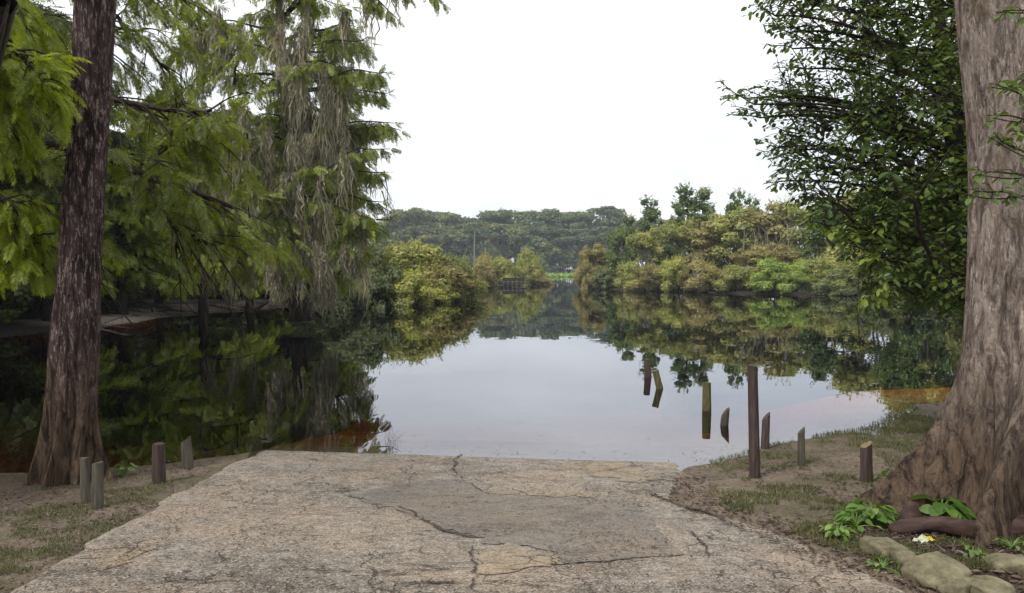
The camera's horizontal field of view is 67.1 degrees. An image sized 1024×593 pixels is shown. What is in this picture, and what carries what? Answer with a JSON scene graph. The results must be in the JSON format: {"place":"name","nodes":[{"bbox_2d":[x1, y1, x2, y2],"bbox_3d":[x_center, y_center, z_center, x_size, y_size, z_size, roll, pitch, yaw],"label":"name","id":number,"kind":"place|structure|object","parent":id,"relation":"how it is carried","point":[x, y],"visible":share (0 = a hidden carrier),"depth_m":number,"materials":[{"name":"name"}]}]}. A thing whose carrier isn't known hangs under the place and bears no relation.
{"place":"outdoors","nodes":[
{"label":"outdoors","id":0,"kind":"place"},
{"bbox_2d":[0,275,963,396],"bbox_3d":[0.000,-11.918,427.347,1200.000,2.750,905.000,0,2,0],"label":"water","id":1,"kind":"structure","parent":0,"point":[562,326],"depth_m":20.98,"materials":[{"name":"liquid"}]},
{"bbox_2d":[66,67,161,274],"bbox_3d":[-18.193,-4.973,32.497,7.130,11.570,6.559,2,3,41],"label":"cypress tree","id":2,"kind":"object","parent":1,"relation":"on","point":[127,143],"visible":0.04,"depth_m":33.19,"materials":[{"name":"green plant"}]},
{"bbox_2d":[307,261,385,310],"bbox_3d":[-8.423,-0.318,38.499,4.028,3.516,3.527,-1,2,-29],"label":"shrub","id":3,"kind":"object","parent":1,"relation":"on","point":[343,302],"visible":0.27,"depth_m":38.09,"materials":[{"name":"green plant"}]},
{"bbox_2d":[472,250,499,285],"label":"shrub","id":4,"kind":"object","parent":1,"relation":"in","point":[482,266],"visible":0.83,"depth_m":89.74,"materials":[{"name":"green plant"}]},
{"bbox_2d":[487,255,519,285],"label":"shrub","id":5,"kind":"object","parent":1,"relation":"in","point":[503,266],"visible":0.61,"depth_m":91.81,"materials":[{"name":"green plant"}]},
{"bbox_2d":[515,247,543,283],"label":"shrub","id":6,"kind":"object","parent":1,"relation":"in","point":[526,262],"visible":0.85,"depth_m":96.57,"materials":[{"name":"green plant"}]},
{"bbox_2d":[507,224,564,265],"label":"oak tree","id":7,"kind":"object","parent":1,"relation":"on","point":[531,232],"visible":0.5,"depth_m":254.71,"materials":[{"name":"green plant"}]},
{"bbox_2d":[520,236,561,273],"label":"broadleaf tree","id":8,"kind":"object","parent":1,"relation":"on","point":[542,244],"visible":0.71,"depth_m":248.17,"materials":[{"name":"green plant"}]},
{"bbox_2d":[571,242,610,284],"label":"broadleaf tree","id":9,"kind":"object","parent":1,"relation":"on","point":[595,256],"visible":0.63,"depth_m":79.77,"materials":[{"name":"green plant"}]},
{"bbox_2d":[702,382,710,432],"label":"post","id":10,"kind":"object","parent":1,"relation":"in","point":[706,407],"visible":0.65,"depth_m":10.88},
{"bbox_2d":[30,0,956,269],"label":"sky","id":11,"kind":"structure","parent":0,"point":[520,105],"materials":[{"name":"white"}]},
{"bbox_2d":[0,270,1023,592],"bbox_3d":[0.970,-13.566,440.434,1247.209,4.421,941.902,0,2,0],"label":"ground","id":12,"kind":"structure","parent":0,"point":[226,422],"depth_m":14.45,"materials":[{"name":"soil"}]},
{"bbox_2d":[0,282,42,322],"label":"shrub","id":13,"kind":"object","parent":12,"relation":"on","point":[13,305],"visible":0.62,"depth_m":24.53,"materials":[{"name":"green plant"}]},
{"bbox_2d":[0,0,65,290],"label":"cypress tree","id":14,"kind":"object","parent":12,"relation":"on","point":[20,177],"visible":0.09,"depth_m":22.88,"materials":[{"name":"green plant"}]},
{"bbox_2d":[3,150,125,321],"bbox_3d":[-15.881,-2.362,27.058,4.814,7.089,4.786,1,2,27],"label":"cypress tree","id":15,"kind":"object","parent":12,"relation":"on","point":[46,307],"visible":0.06,"depth_m":26.82,"materials":[{"name":"green plant"}]},
{"bbox_2d":[23,0,116,488],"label":"cypress tree","id":16,"kind":"object","parent":12,"relation":"on","point":[69,435],"visible":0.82,"depth_m":7.05,"materials":[{"name":"brown plant"}]},
{"bbox_2d":[79,457,90,503],"bbox_3d":[-3.511,1.571,6.367,0.082,0.504,0.083,2,3,39],"label":"post","id":17,"kind":"object","parent":12,"relation":"on","point":[85,489],"visible":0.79,"depth_m":6.33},
{"bbox_2d":[25,0,146,268],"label":"cypress tree","id":18,"kind":"object","parent":12,"relation":"on","point":[47,10],"visible":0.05,"depth_m":29.99,"materials":[{"name":"green plant"}]},
{"bbox_2d":[0,473,173,575],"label":"grass","id":19,"kind":"structure","parent":12,"relation":"on","point":[20,550],"depth_m":5.70,"materials":[{"name":"plant"}]},
{"bbox_2d":[91,461,103,509],"bbox_3d":[-3.306,1.560,6.150,0.102,0.489,0.088,0,2,0],"label":"post","id":20,"kind":"object","parent":12,"relation":"on","point":[97,491],"visible":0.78,"depth_m":6.11,"materials":[{"name":"wood"}]},
{"bbox_2d":[0,458,232,591],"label":"leaf litter","id":21,"kind":"object","parent":12,"relation":"on","point":[47,514],"visible":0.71,"depth_m":6.16,"materials":[{"name":"brown plant"}]},
{"bbox_2d":[101,134,196,314],"bbox_3d":[-15.451,-2.715,30.625,5.105,7.561,5.135,0,2,13],"label":"cypress tree","id":22,"kind":"object","parent":12,"relation":"on","point":[142,243],"visible":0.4,"depth_m":30.64,"materials":[{"name":"green plant"}]},
{"bbox_2d":[125,85,182,302],"bbox_3d":[-16.942,-4.792,36.687,5.518,10.841,4.490,-2,3,-44],"label":"cypress tree","id":23,"kind":"object","parent":12,"relation":"on","point":[159,298],"visible":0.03,"depth_m":36.26,"materials":[{"name":"green plant"}]},
{"bbox_2d":[0,0,313,352],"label":"cypress tree","id":24,"kind":"object","parent":12,"relation":"on","point":[28,238],"visible":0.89,"depth_m":8.66,"materials":[{"name":"green plant"}]},
{"bbox_2d":[152,442,165,483],"bbox_3d":[-3.229,1.579,7.053,0.120,0.486,0.126,0,2,0],"label":"post","id":25,"kind":"object","parent":12,"relation":"on","point":[158,465],"visible":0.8,"depth_m":7.01,"materials":[{"name":"wood"}]},
{"bbox_2d":[180,436,193,469],"bbox_3d":[-3.232,1.608,7.695,0.130,0.446,0.107,0,2,0],"label":"post","id":26,"kind":"object","parent":12,"relation":"on","point":[186,454],"visible":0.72,"depth_m":7.65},
{"bbox_2d":[144,139,271,314],"bbox_3d":[-13.616,-3.099,34.345,6.098,8.979,6.063,-2,3,-44],"label":"cypress tree","id":27,"kind":"object","parent":12,"relation":"on","point":[201,310],"visible":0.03,"depth_m":33.27,"materials":[{"name":"green plant"}]},
{"bbox_2d":[154,0,450,321],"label":"mossy cypress","id":28,"kind":"object","parent":12,"relation":"on","point":[369,82],"visible":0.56,"depth_m":23.14,"materials":[{"name":"green plant"}]},
{"bbox_2d":[194,18,242,94],"bbox_3d":[-8.779,-7.100,23.021,1.456,2.452,1.546,0,2,0],"label":"hanging moss","id":29,"kind":"object","parent":28,"relation":"hanging from","point":[228,57],"visible":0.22,"depth_m":22.99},
{"bbox_2d":[243,123,283,196],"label":"hanging moss","id":30,"kind":"object","parent":28,"relation":"hanging from","point":[264,146],"visible":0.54,"depth_m":22.79,"materials":[{"name":"plant"}]},
{"bbox_2d":[260,229,297,313],"bbox_3d":[-6.860,-0.684,22.655,0.966,2.561,1.589,1,2,32],"label":"hanging moss","id":31,"kind":"object","parent":28,"relation":"hanging from","point":[280,291],"visible":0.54,"depth_m":22.57,"materials":[{"name":"plant"}]},
{"bbox_2d":[175,0,400,323],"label":"hanging moss","id":32,"kind":"object","parent":28,"relation":"hanging from","point":[343,26],"visible":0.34,"depth_m":22.83,"materials":[{"name":"plant"}]},
{"bbox_2d":[264,21,313,122],"bbox_3d":[-6.623,-6.604,23.284,1.396,3.168,1.280,0,2,0],"label":"hanging moss","id":33,"kind":"object","parent":28,"relation":"hanging from","point":[301,43],"visible":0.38,"depth_m":22.94,"materials":[{"name":"plant"}]},
{"bbox_2d":[279,132,320,242],"bbox_3d":[-6.395,-3.173,23.024,1.447,3.297,1.302,1,2,26],"label":"hanging moss","id":34,"kind":"object","parent":28,"relation":"hanging from","point":[306,160],"visible":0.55,"depth_m":22.73,"materials":[{"name":"plant"}]},
{"bbox_2d":[280,63,332,171],"bbox_3d":[-6.238,-5.145,23.527,1.599,3.842,1.171,0,2,-13],"label":"hanging moss","id":35,"kind":"object","parent":28,"relation":"hanging from","point":[305,123],"visible":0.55,"depth_m":23.18,"materials":[{"name":"plant"}]},
{"bbox_2d":[283,202,338,282],"bbox_3d":[-5.973,-1.523,23.028,1.563,2.649,1.334,1,2,17],"label":"hanging moss","id":36,"kind":"object","parent":28,"relation":"hanging from","point":[306,238],"visible":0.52,"depth_m":22.77,"materials":[{"name":"plant"}]},
{"bbox_2d":[305,246,338,315],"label":"hanging moss","id":37,"kind":"object","parent":28,"relation":"hanging from","point":[323,277],"visible":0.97,"depth_m":22.24,"materials":[{"name":"plant"}]},
{"bbox_2d":[309,78,351,196],"bbox_3d":[-5.514,-4.775,23.268,1.308,3.503,1.159,0,2,0],"label":"hanging moss","id":38,"kind":"object","parent":28,"relation":"hanging from","point":[332,116],"visible":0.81,"depth_m":23.05,"materials":[{"name":"plant"}]},
{"bbox_2d":[332,125,363,190],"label":"hanging moss","id":39,"kind":"object","parent":28,"relation":"hanging from","point":[345,144],"visible":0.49,"depth_m":23.17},
{"bbox_2d":[339,237,407,306],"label":"shrub","id":40,"kind":"object","parent":12,"relation":"on","point":[395,272],"visible":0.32,"depth_m":41.86,"materials":[{"name":"green plant"}]},
{"bbox_2d":[376,263,441,305],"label":"shrub","id":41,"kind":"object","parent":12,"relation":"on","point":[412,285],"visible":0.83,"depth_m":42.36,"materials":[{"name":"green plant"}]},
{"bbox_2d":[377,207,441,249],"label":"oak tree","id":42,"kind":"object","parent":12,"relation":"on","point":[413,216],"visible":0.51,"depth_m":272.81,"materials":[{"name":"green plant"}]},
{"bbox_2d":[396,225,440,248],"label":"oak tree","id":43,"kind":"object","parent":12,"relation":"on","point":[428,232],"visible":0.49,"depth_m":265.91,"materials":[{"name":"green plant"}]},
{"bbox_2d":[375,233,469,302],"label":"shrub","id":44,"kind":"object","parent":12,"relation":"on","point":[415,253],"visible":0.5,"depth_m":46.10,"materials":[{"name":"green plant"}]},
{"bbox_2d":[413,278,461,302],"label":"shrub","id":45,"kind":"object","parent":12,"relation":"on","point":[445,298],"visible":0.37,"depth_m":45.26,"materials":[{"name":"green plant"}]},
{"bbox_2d":[410,254,480,301],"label":"shrub","id":46,"kind":"object","parent":12,"relation":"on","point":[455,275],"visible":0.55,"depth_m":46.33,"materials":[{"name":"green plant"}]},
{"bbox_2d":[428,211,470,256],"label":"oak tree","id":47,"kind":"object","parent":12,"relation":"on","point":[450,219],"visible":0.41,"depth_m":279.80,"materials":[{"name":"green plant"}]},
{"bbox_2d":[435,229,469,260],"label":"oak tree","id":48,"kind":"object","parent":12,"relation":"on","point":[456,245],"visible":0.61,"depth_m":268.78,"materials":[{"name":"green plant"}]},
{"bbox_2d":[11,438,904,592],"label":"boat ramp","id":49,"kind":"object","parent":12,"relation":"on","point":[425,499],"visible":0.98,"depth_m":5.43,"materials":[{"name":"concrete"}]},
{"bbox_2d":[0,449,1012,592],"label":"leaf litter","id":50,"kind":"object","parent":49,"relation":"on","point":[102,582],"visible":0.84,"depth_m":4.76,"materials":[{"name":"brown plant"}]},
{"bbox_2d":[650,473,883,576],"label":"leaf litter","id":51,"kind":"object","parent":49,"relation":"on","point":[805,551],"visible":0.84,"depth_m":5.48,"materials":[{"name":"brown plant"}]},
{"bbox_2d":[444,250,492,300],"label":"shrub","id":52,"kind":"object","parent":12,"relation":"on","point":[469,271],"visible":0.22,"depth_m":48.44,"materials":[{"name":"green plant"}]},
{"bbox_2d":[458,227,495,256],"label":"oak tree","id":53,"kind":"object","parent":12,"relation":"on","point":[467,236],"visible":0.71,"depth_m":259.23,"materials":[{"name":"green plant"}]},
{"bbox_2d":[472,222,517,272],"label":"oak tree","id":54,"kind":"object","parent":12,"relation":"on","point":[507,250],"visible":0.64,"depth_m":263.39,"materials":[{"name":"green plant"}]},
{"bbox_2d":[474,208,519,248],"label":"oak tree","id":55,"kind":"object","parent":12,"relation":"on","point":[500,214],"visible":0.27,"depth_m":289.38,"materials":[{"name":"green plant"}]},
{"bbox_2d":[492,224,527,263],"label":"oak tree","id":56,"kind":"object","parent":12,"relation":"on","point":[507,234],"visible":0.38,"depth_m":265.48,"materials":[{"name":"green plant"}]},
{"bbox_2d":[514,208,564,243],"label":"oak tree","id":57,"kind":"object","parent":12,"relation":"on","point":[534,222],"visible":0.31,"depth_m":278.10,"materials":[{"name":"green plant"}]},
{"bbox_2d":[536,211,594,249],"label":"oak tree","id":58,"kind":"object","parent":12,"relation":"on","point":[576,224],"visible":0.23,"depth_m":276.70,"materials":[{"name":"green plant"}]},
{"bbox_2d":[550,228,591,269],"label":"oak tree","id":59,"kind":"object","parent":12,"relation":"on","point":[568,237],"visible":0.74,"depth_m":268.86,"materials":[{"name":"green plant"}]},
{"bbox_2d":[551,210,609,248],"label":"oak tree","id":60,"kind":"object","parent":12,"relation":"on","point":[578,216],"visible":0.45,"depth_m":276.44,"materials":[{"name":"green plant"}]},
{"bbox_2d":[573,256,595,288],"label":"shrub","id":61,"kind":"object","parent":12,"relation":"on","point":[581,275],"visible":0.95,"depth_m":77.09,"materials":[{"name":"green plant"}]},
{"bbox_2d":[574,226,606,262],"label":"oak tree","id":62,"kind":"object","parent":12,"relation":"on","point":[585,240],"visible":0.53,"depth_m":268.95,"materials":[{"name":"green plant"}]},
{"bbox_2d":[586,205,626,244],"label":"oak tree","id":63,"kind":"object","parent":12,"relation":"on","point":[607,212],"visible":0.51,"depth_m":284.97,"materials":[{"name":"green plant"}]},
{"bbox_2d":[590,266,623,289],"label":"shrub","id":64,"kind":"object","parent":12,"relation":"on","point":[603,281],"visible":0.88,"depth_m":75.56,"materials":[{"name":"green plant"}]},
{"bbox_2d":[604,225,639,277],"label":"broadleaf tree","id":65,"kind":"object","parent":12,"relation":"on","point":[616,239],"visible":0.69,"depth_m":77.77,"materials":[{"name":"green plant"}]},
{"bbox_2d":[612,260,646,290],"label":"shrub","id":66,"kind":"object","parent":12,"relation":"on","point":[624,272],"visible":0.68,"depth_m":69.82,"materials":[{"name":"green plant"}]},
{"bbox_2d":[621,224,665,284],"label":"broadleaf tree","id":67,"kind":"object","parent":12,"relation":"on","point":[650,241],"visible":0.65,"depth_m":72.52,"materials":[{"name":"green plant"}]},
{"bbox_2d":[629,260,665,290],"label":"shrub","id":68,"kind":"object","parent":12,"relation":"on","point":[649,272],"visible":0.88,"depth_m":68.27,"materials":[{"name":"green plant"}]},
{"bbox_2d":[644,359,653,412],"bbox_3d":[2.539,1.670,14.301,0.196,1.039,0.130,0,2,0],"label":"post","id":69,"kind":"object","parent":12,"relation":"on","point":[648,387],"visible":0.97,"depth_m":14.24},
{"bbox_2d":[636,193,668,253],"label":"slender tree","id":70,"kind":"object","parent":12,"relation":"on","point":[650,214],"visible":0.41,"depth_m":84.21,"materials":[{"name":"green plant"}]},
{"bbox_2d":[652,369,670,420],"bbox_3d":[2.520,1.730,12.899,0.368,1.020,0.129,0,2,0],"label":"post","id":71,"kind":"object","parent":12,"relation":"on","point":[661,397],"visible":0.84,"depth_m":12.84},
{"bbox_2d":[656,251,689,291],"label":"shrub","id":72,"kind":"object","parent":12,"relation":"on","point":[669,271],"visible":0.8,"depth_m":66.96,"materials":[{"name":"green plant"}]},
{"bbox_2d":[656,214,701,272],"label":"broadleaf tree","id":73,"kind":"object","parent":12,"relation":"on","point":[670,232],"visible":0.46,"depth_m":75.53,"materials":[{"name":"green plant"}]},
{"bbox_2d":[668,180,716,276],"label":"slender tree","id":74,"kind":"object","parent":12,"relation":"on","point":[688,204],"visible":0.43,"depth_m":82.42,"materials":[{"name":"green plant"}]},
{"bbox_2d":[676,256,720,292],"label":"shrub","id":75,"kind":"object","parent":12,"relation":"on","point":[704,270],"visible":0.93,"depth_m":64.74,"materials":[{"name":"green plant"}]},
{"bbox_2d":[675,218,729,282],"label":"broadleaf tree","id":76,"kind":"object","parent":12,"relation":"on","point":[701,235],"visible":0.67,"depth_m":74.73,"materials":[{"name":"green plant"}]},
{"bbox_2d":[705,201,761,269],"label":"broadleaf tree","id":77,"kind":"object","parent":12,"relation":"on","point":[721,223],"visible":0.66,"depth_m":73.97,"materials":[{"name":"green plant"}]},
{"bbox_2d":[711,263,761,292],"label":"shrub","id":78,"kind":"object","parent":12,"relation":"on","point":[731,274],"visible":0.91,"depth_m":62.88,"materials":[{"name":"green plant"}]},
{"bbox_2d":[725,244,769,279],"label":"broadleaf tree","id":79,"kind":"object","parent":12,"relation":"on","point":[749,257],"visible":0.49,"depth_m":65.77,"materials":[{"name":"green plant"}]},
{"bbox_2d":[747,364,760,478],"bbox_3d":[2.281,1.232,7.264,0.133,1.184,0.101,0,2,0],"label":"post","id":80,"kind":"object","parent":12,"relation":"on","point":[753,434],"visible":0.92,"depth_m":7.23,"materials":[{"name":"wood"}]},
{"bbox_2d":[729,199,798,280],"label":"broadleaf tree","id":81,"kind":"object","parent":12,"relation":"on","point":[769,218],"visible":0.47,"depth_m":73.85,"materials":[{"name":"green plant"}]},
{"bbox_2d":[747,254,795,293],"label":"shrub","id":82,"kind":"object","parent":12,"relation":"on","point":[770,269],"visible":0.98,"depth_m":60.55,"materials":[{"name":"green plant"}]},
{"bbox_2d":[763,244,805,279],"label":"broadleaf tree","id":83,"kind":"object","parent":12,"relation":"on","point":[788,255],"visible":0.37,"depth_m":64.41,"materials":[{"name":"green plant"}]},
{"bbox_2d":[762,195,814,261],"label":"broadleaf tree","id":84,"kind":"object","parent":12,"relation":"on","point":[794,212],"visible":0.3,"depth_m":72.39,"materials":[{"name":"green plant"}]},
{"bbox_2d":[776,258,816,290],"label":"shrub","id":85,"kind":"object","parent":12,"relation":"on","point":[798,276],"visible":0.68,"depth_m":60.52,"materials":[{"name":"green plant"}]},
{"bbox_2d":[794,252,845,290],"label":"shrub","id":86,"kind":"object","parent":12,"relation":"on","point":[821,265],"visible":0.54,"depth_m":60.56,"materials":[{"name":"green plant"}]},
{"bbox_2d":[810,263,857,295],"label":"shrub","id":87,"kind":"object","parent":12,"relation":"on","point":[822,287],"visible":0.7,"depth_m":58.23,"materials":[{"name":"green plant"}]},
{"bbox_2d":[819,522,857,541],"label":"herb","id":88,"kind":"object","parent":12,"relation":"on","point":[840,530],"visible":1,"depth_m":5.34,"materials":[{"name":"green plant"}]},
{"bbox_2d":[714,0,967,326],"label":"broadleaf tree","id":89,"kind":"object","parent":12,"relation":"on","point":[939,195],"visible":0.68,"depth_m":8.14,"materials":[{"name":"green plant"}]},
{"bbox_2d":[801,196,880,264],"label":"broadleaf tree","id":90,"kind":"object","parent":12,"relation":"on","point":[815,242],"visible":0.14,"depth_m":68.63,"materials":[{"name":"green plant"}]},
{"bbox_2d":[828,262,873,294],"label":"shrub","id":91,"kind":"object","parent":12,"relation":"on","point":[848,266],"visible":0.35,"depth_m":57.80,"materials":[{"name":"green plant"}]},
{"bbox_2d":[832,509,881,532],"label":"herb","id":92,"kind":"object","parent":12,"relation":"on","point":[841,516],"visible":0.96,"depth_m":5.55,"materials":[{"name":"green plant"}]},
{"bbox_2d":[816,171,902,264],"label":"broadleaf tree","id":93,"kind":"object","parent":12,"relation":"on","point":[828,251],"visible":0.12,"depth_m":67.53,"materials":[{"name":"green plant"}]},
{"bbox_2d":[842,499,899,524],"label":"herb","id":94,"kind":"object","parent":12,"relation":"on","point":[887,512],"visible":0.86,"depth_m":5.62,"materials":[{"name":"green plant"}]},
{"bbox_2d":[859,535,908,557],"bbox_3d":[2.399,1.639,4.950,0.275,0.153,0.237,4,3,-8],"label":"stone","id":95,"kind":"object","parent":12,"relation":"on","point":[884,546],"visible":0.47,"depth_m":4.91,"materials":[{"name":"stone"}]},
{"bbox_2d":[844,0,1023,549],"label":"cypress tree","id":96,"kind":"object","parent":12,"relation":"on","point":[968,449],"visible":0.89,"depth_m":5.74,"materials":[{"name":"beige plant"}]},
{"bbox_2d":[965,6,1023,208],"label":"climbing vine","id":97,"kind":"object","parent":96,"relation":"attached to","point":[978,177],"visible":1,"depth_m":5.14,"materials":[{"name":"green plant"}]},
{"bbox_2d":[901,551,971,590],"bbox_3d":[2.454,1.620,4.484,0.348,0.176,0.295,-12,13,-9],"label":"stone","id":98,"kind":"object","parent":12,"relation":"on","point":[926,569],"visible":0.72,"depth_m":4.43,"materials":[{"name":"stone"}]},
{"bbox_2d":[849,510,1023,592],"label":"leaf litter","id":99,"kind":"object","parent":12,"relation":"on","point":[1005,577],"visible":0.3,"depth_m":4.88,"materials":[{"name":"brown plant"}]},
{"bbox_2d":[907,494,976,519],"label":"herb","id":100,"kind":"object","parent":12,"relation":"on","point":[958,509],"visible":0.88,"depth_m":5.70,"materials":[{"name":"green plant"}]},
{"bbox_2d":[936,576,971,592],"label":"stone","id":101,"kind":"object","parent":12,"relation":"on","point":[948,584],"visible":0.77,"depth_m":4.29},
{"bbox_2d":[888,515,1023,538],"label":"log","id":102,"kind":"object","parent":12,"relation":"on","point":[957,527],"visible":0.76,"depth_m":5.40,"materials":[{"name":"brown wood"}]},
{"bbox_2d":[969,575,1015,592],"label":"stone","id":103,"kind":"object","parent":12,"relation":"on","point":[985,584],"visible":0.91,"depth_m":4.27,"materials":[{"name":"stone"}]},
{"bbox_2d":[980,553,1023,573],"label":"stone","id":104,"kind":"object","parent":12,"relation":"on","point":[1008,562],"visible":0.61,"depth_m":4.62,"materials":[{"name":"stone"}]},
{"bbox_2d":[0,455,1023,592],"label":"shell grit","id":105,"kind":"object","parent":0,"point":[425,545],"visible":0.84,"depth_m":4.91,"materials":[{"name":"gravel"}]},
{"bbox_2d":[708,410,1023,574],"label":"grass","id":106,"kind":"structure","parent":0,"point":[970,562],"depth_m":6.41,"materials":[{"name":"plant"}]},
{"bbox_2d":[860,441,872,482],"bbox_3d":[3.220,1.551,6.998,0.115,0.491,0.114,-1,2,-34],"label":"post","id":107,"kind":"object","parent":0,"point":[866,467],"visible":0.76,"depth_m":6.95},
{"bbox_2d":[815,398,943,435],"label":"grass","id":108,"kind":"structure","parent":0,"point":[889,421],"depth_m":9.73,"materials":[{"name":"plant"}]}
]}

